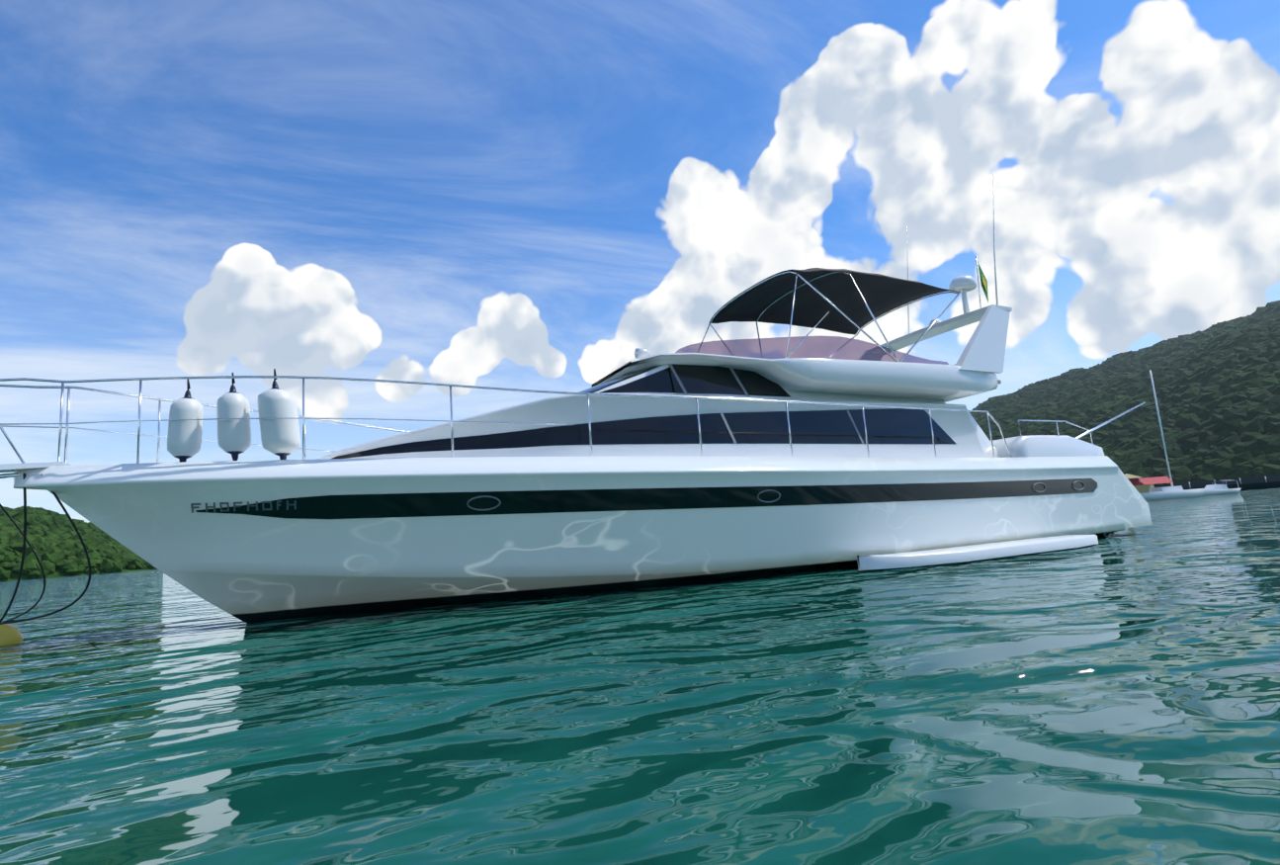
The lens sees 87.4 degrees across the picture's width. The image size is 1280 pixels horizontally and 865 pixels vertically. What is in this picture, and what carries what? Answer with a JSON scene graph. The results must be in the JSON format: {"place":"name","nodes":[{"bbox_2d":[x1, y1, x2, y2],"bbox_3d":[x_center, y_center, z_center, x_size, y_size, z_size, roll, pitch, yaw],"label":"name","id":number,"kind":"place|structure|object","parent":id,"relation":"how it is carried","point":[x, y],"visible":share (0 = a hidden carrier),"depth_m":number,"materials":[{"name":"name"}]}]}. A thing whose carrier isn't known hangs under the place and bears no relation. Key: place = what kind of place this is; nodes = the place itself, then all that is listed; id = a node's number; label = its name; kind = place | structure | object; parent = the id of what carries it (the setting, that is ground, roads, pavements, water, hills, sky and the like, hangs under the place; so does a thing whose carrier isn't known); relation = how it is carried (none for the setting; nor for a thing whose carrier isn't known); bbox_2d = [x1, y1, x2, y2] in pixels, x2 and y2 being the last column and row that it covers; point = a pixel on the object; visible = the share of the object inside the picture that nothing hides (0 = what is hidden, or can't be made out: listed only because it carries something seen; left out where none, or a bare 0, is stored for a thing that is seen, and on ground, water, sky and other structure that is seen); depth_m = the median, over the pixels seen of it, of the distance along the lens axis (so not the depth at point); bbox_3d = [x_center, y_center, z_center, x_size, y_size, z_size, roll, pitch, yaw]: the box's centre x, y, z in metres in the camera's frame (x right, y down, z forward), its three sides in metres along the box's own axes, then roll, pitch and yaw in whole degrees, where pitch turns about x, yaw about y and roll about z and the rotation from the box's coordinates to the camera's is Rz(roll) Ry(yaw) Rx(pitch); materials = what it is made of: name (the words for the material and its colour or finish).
{"place":"outdoors","nodes":[
{"label":"outdoors","id":0,"kind":"place"},
{"bbox_2d":[0,506,157,581],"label":"island","id":1,"kind":"structure","parent":0,"point":[52,537],"depth_m":237.84,"materials":[{"name":"green plant"}]},
{"bbox_2d":[0,487,1279,864],"bbox_3d":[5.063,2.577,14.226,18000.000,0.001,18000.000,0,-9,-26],"label":"sea water","id":2,"kind":"structure","parent":0,"point":[1113,699],"depth_m":3.03,"materials":[{"name":"teal liquid"}]},
{"bbox_2d":[0,624,22,646],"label":"mooring buoy","id":3,"kind":"object","parent":2,"relation":"on","point":[10,635],"visible":0.58,"depth_m":8.56,"materials":[{"name":"yellow plastic"}]},
{"bbox_2d":[13,455,1124,623],"bbox_3d":[1.312,1.689,10.979,18.600,3.055,2.794,0,-9,-26],"label":"hull","id":4,"kind":"object","parent":2,"relation":"on","point":[246,568],"visible":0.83,"depth_m":9.07,"materials":[{"name":"white plastic"}]},
{"bbox_2d":[13,470,46,490],"bbox_3d":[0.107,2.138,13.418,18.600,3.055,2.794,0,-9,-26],"label":"roller","id":5,"kind":"object","parent":4,"relation":"attached to","point":[29,487],"visible":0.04,"depth_m":8.41,"materials":[{"name":"silver metal"}]},
{"bbox_2d":[195,477,1097,518],"bbox_3d":[1.160,1.337,12.527,15.700,0.618,5.479,0,-9,-26],"label":"hull band and portholes","id":6,"kind":"object","parent":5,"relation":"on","point":[355,506],"visible":0.71,"depth_m":9.21,"materials":[{"name":"black"}]},
{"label":"deck","id":7,"kind":"structure","parent":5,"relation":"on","visible":0},
{"bbox_2d":[0,461,71,478],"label":"bow pulpit","id":8,"kind":"object","parent":7,"relation":"on","point":[9,468],"visible":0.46,"depth_m":8.25,"materials":[{"name":"silver metal"}]},
{"bbox_2d":[0,363,1093,463],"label":"stainless rails","id":9,"kind":"object","parent":7,"relation":"on","point":[140,396],"visible":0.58,"depth_m":8.84,"materials":[{"name":"white metal"}]},
{"bbox_2d":[167,379,203,462],"bbox_3d":[-5.841,-0.140,8.611,0.385,1.149,0.370,0,-9,-26],"label":"fender","id":10,"kind":"object","parent":9,"relation":"attached to","point":[184,440],"visible":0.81,"depth_m":8.47,"materials":[{"name":"white plastic"}]},
{"bbox_2d":[216,372,251,460],"bbox_3d":[-5.272,-0.205,8.701,0.386,1.169,0.370,0,-9,-26],"label":"fender","id":11,"kind":"object","parent":9,"relation":"hanging from","point":[234,438],"visible":0.9,"depth_m":8.56,"materials":[{"name":"white plastic"}]},
{"bbox_2d":[257,368,300,459],"bbox_3d":[-4.722,-0.219,8.769,0.498,1.249,0.450,0,-9,-26],"label":"fender","id":12,"kind":"object","parent":9,"relation":"attached to","point":[281,438],"visible":0.88,"depth_m":8.59,"materials":[{"name":"white plastic"}]},
{"bbox_2d":[315,392,999,459],"bbox_3d":[0.609,0.251,12.455,12.650,1.352,4.300,0,-9,-26],"label":"deckhouse","id":13,"kind":"object","parent":7,"relation":"on","point":[963,430],"visible":0.31,"depth_m":10.21,"materials":[{"name":"white plastic"}]},
{"bbox_2d":[332,408,955,458],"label":"windows","id":14,"kind":"structure","parent":13,"relation":"attached to","point":[895,426],"depth_m":10.66,"materials":[{"name":"black glass"}]},
{"bbox_2d":[589,364,945,403],"bbox_3d":[1.921,-0.607,13.261,8.280,0.899,3.139,0,-9,-26],"label":"pilothouse","id":15,"kind":"object","parent":13,"relation":"on","point":[806,395],"visible":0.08,"depth_m":12.03,"materials":[{"name":"white plastic"}]},
{"bbox_2d":[578,363,790,396],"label":"pilothouse windows","id":16,"kind":"structure","parent":15,"relation":"attached to","point":[690,379],"depth_m":11.22,"materials":[{"name":"black glass"}]},
{"bbox_2d":[591,352,998,402],"bbox_3d":[3.278,-0.756,13.959,8.470,0.640,4.369,0,-9,-26],"label":"flybridge","id":17,"kind":"object","parent":15,"relation":"on","point":[948,383],"visible":0.54,"depth_m":11.94,"materials":[{"name":"white plastic"}]},
{"bbox_2d":[634,347,649,358],"bbox_3d":[0.052,-1.284,11.615,0.230,0.350,0.180,0,-9,-26],"label":"searchlight","id":18,"kind":"object","parent":17,"relation":"on","point":[640,353],"visible":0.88,"depth_m":11.56,"materials":[{"name":"white"}]},
{"bbox_2d":[675,336,948,364],"bbox_3d":[2.805,-1.264,13.819,5.300,0.696,4.100,0,-9,-26],"label":"flybridge windscreen","id":19,"kind":"object","parent":17,"relation":"on","point":[832,347],"visible":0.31,"depth_m":12.31,"materials":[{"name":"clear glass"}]},
{"bbox_2d":[701,270,959,361],"bbox_3d":[3.915,-2.043,14.511,5.228,2.210,4.031,0,-9,-26],"label":"bimini frame","id":20,"kind":"object","parent":17,"relation":"on","point":[896,359],"visible":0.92,"depth_m":12.96,"materials":[{"name":"silver metal"}]},
{"bbox_2d":[708,267,959,335],"bbox_3d":[4.205,-2.944,14.820,4.401,0.432,3.115,0,-9,-26],"label":"bimini canvas","id":21,"kind":"object","parent":20,"relation":"on","point":[882,294],"visible":0.98,"depth_m":15.11,"materials":[{"name":"black fabric"}]},
{"bbox_2d":[880,304,1012,373],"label":"radar arch","id":22,"kind":"structure","parent":17,"relation":"on","point":[983,351],"depth_m":14.07,"materials":[{"name":"white plastic"}]},
{"bbox_2d":[906,224,909,334],"bbox_3d":[6.822,-3.862,17.073,0.518,3.123,0.032,0,-9,-26],"label":"antenna","id":23,"kind":"object","parent":22,"relation":"on","point":[907,279],"visible":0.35,"depth_m":16.92,"materials":[{"name":"white"}]},
{"bbox_2d":[928,275,976,326],"bbox_3d":[7.308,-3.026,15.639,0.590,1.040,1.190,0,-9,-26],"label":"radome","id":24,"kind":"object","parent":22,"relation":"on","point":[963,285],"visible":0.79,"depth_m":15.29,"materials":[{"name":"white plastic"}]},
{"bbox_2d":[993,197,998,305],"bbox_3d":[7.865,-4.319,14.846,0.622,3.224,0.040,0,-9,-26],"label":"antenna","id":25,"kind":"object","parent":22,"relation":"on","point":[994,258],"visible":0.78,"depth_m":14.68,"materials":[{"name":"white"}]},
{"bbox_2d":[990,434,1104,457],"bbox_3d":[7.567,0.674,15.813,3.000,0.490,4.953,0,-9,-26],"label":"aft cockpit coaming","id":26,"kind":"object","parent":7,"relation":"on","point":[1043,446],"visible":0.31,"depth_m":13.49,"materials":[{"name":"white plastic"}]},
{"bbox_2d":[1075,402,1145,438],"bbox_3d":[10.752,-0.166,15.434,2.946,1.107,0.096,-1,-9,-20],"label":"pole","id":27,"kind":"object","parent":26,"relation":"attached to","point":[1100,425],"visible":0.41,"depth_m":15.42,"materials":[{"name":"silver metal"}]},
{"bbox_2d":[0,473,91,624],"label":"mooring lines","id":28,"kind":"object","parent":4,"relation":"attached to","point":[24,534],"visible":0.94,"depth_m":8.57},
{"bbox_2d":[190,500,296,512],"bbox_3d":[-5.416,1.101,9.323,1.170,0.164,2.799,0,-9,-26],"label":"boat name lettering","id":29,"kind":"object","parent":4,"relation":"attached to","point":[248,505],"visible":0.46,"depth_m":8.34,"materials":[{"name":"grey paint"}]},
{"bbox_2d":[856,534,1098,570],"bbox_3d":[5.724,1.931,11.080,5.200,0.220,0.846,0,-9,-26],"label":"floating side board","id":30,"kind":"object","parent":2,"relation":"on","point":[959,554],"visible":1,"depth_m":10.48,"materials":[{"name":"white plastic"}]},
{"bbox_2d":[1124,473,1141,491],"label":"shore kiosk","id":31,"kind":"object","parent":2,"relation":"on","point":[1129,476],"visible":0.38,"depth_m":208.54,"materials":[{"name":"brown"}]},
{"bbox_2d":[1117,467,1152,527],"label":"transom","id":32,"kind":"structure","parent":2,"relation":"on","point":[1136,509],"depth_m":14.31,"materials":[{"name":"white plastic"}]},
{"bbox_2d":[1128,369,1204,501],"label":"distant sailboat","id":33,"kind":"object","parent":2,"relation":"on","point":[1166,492],"visible":0.85,"depth_m":77.50,"materials":[{"name":"white plastic"}]},
{"bbox_2d":[1201,479,1241,496],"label":"small boat","id":34,"kind":"object","parent":2,"relation":"on","point":[1214,489],"visible":0.79,"depth_m":90.26,"materials":[{"name":"white plastic"}]},
{"bbox_2d":[0,0,1279,522],"label":"sky","id":35,"kind":"structure","parent":0,"point":[535,195],"materials":[{"name":"blue"}]},
{"bbox_2d":[975,256,988,308],"bbox_3d":[7.898,-3.335,15.427,0.484,1.502,0.050,1,-10,-32],"label":"flag and staff","id":36,"kind":"object","parent":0,"point":[983,282],"visible":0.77,"depth_m":15.47,"materials":[{"name":"silver metal"}]},
{"bbox_2d":[969,300,1279,487],"bbox_3d":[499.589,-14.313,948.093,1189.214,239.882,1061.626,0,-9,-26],"label":"mountain","id":37,"kind":"structure","parent":0,"point":[1217,387],"depth_m":434.57,"materials":[{"name":"green plant"}]},
{"bbox_2d":[1137,484,1154,493],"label":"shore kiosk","id":38,"kind":"object","parent":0,"point":[1143,488],"visible":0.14,"depth_m":198.11,"materials":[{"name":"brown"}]},
{"bbox_2d":[1169,475,1279,490],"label":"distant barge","id":39,"kind":"object","parent":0,"point":[1258,482],"visible":0.73,"depth_m":158.20,"materials":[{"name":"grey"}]}
]}

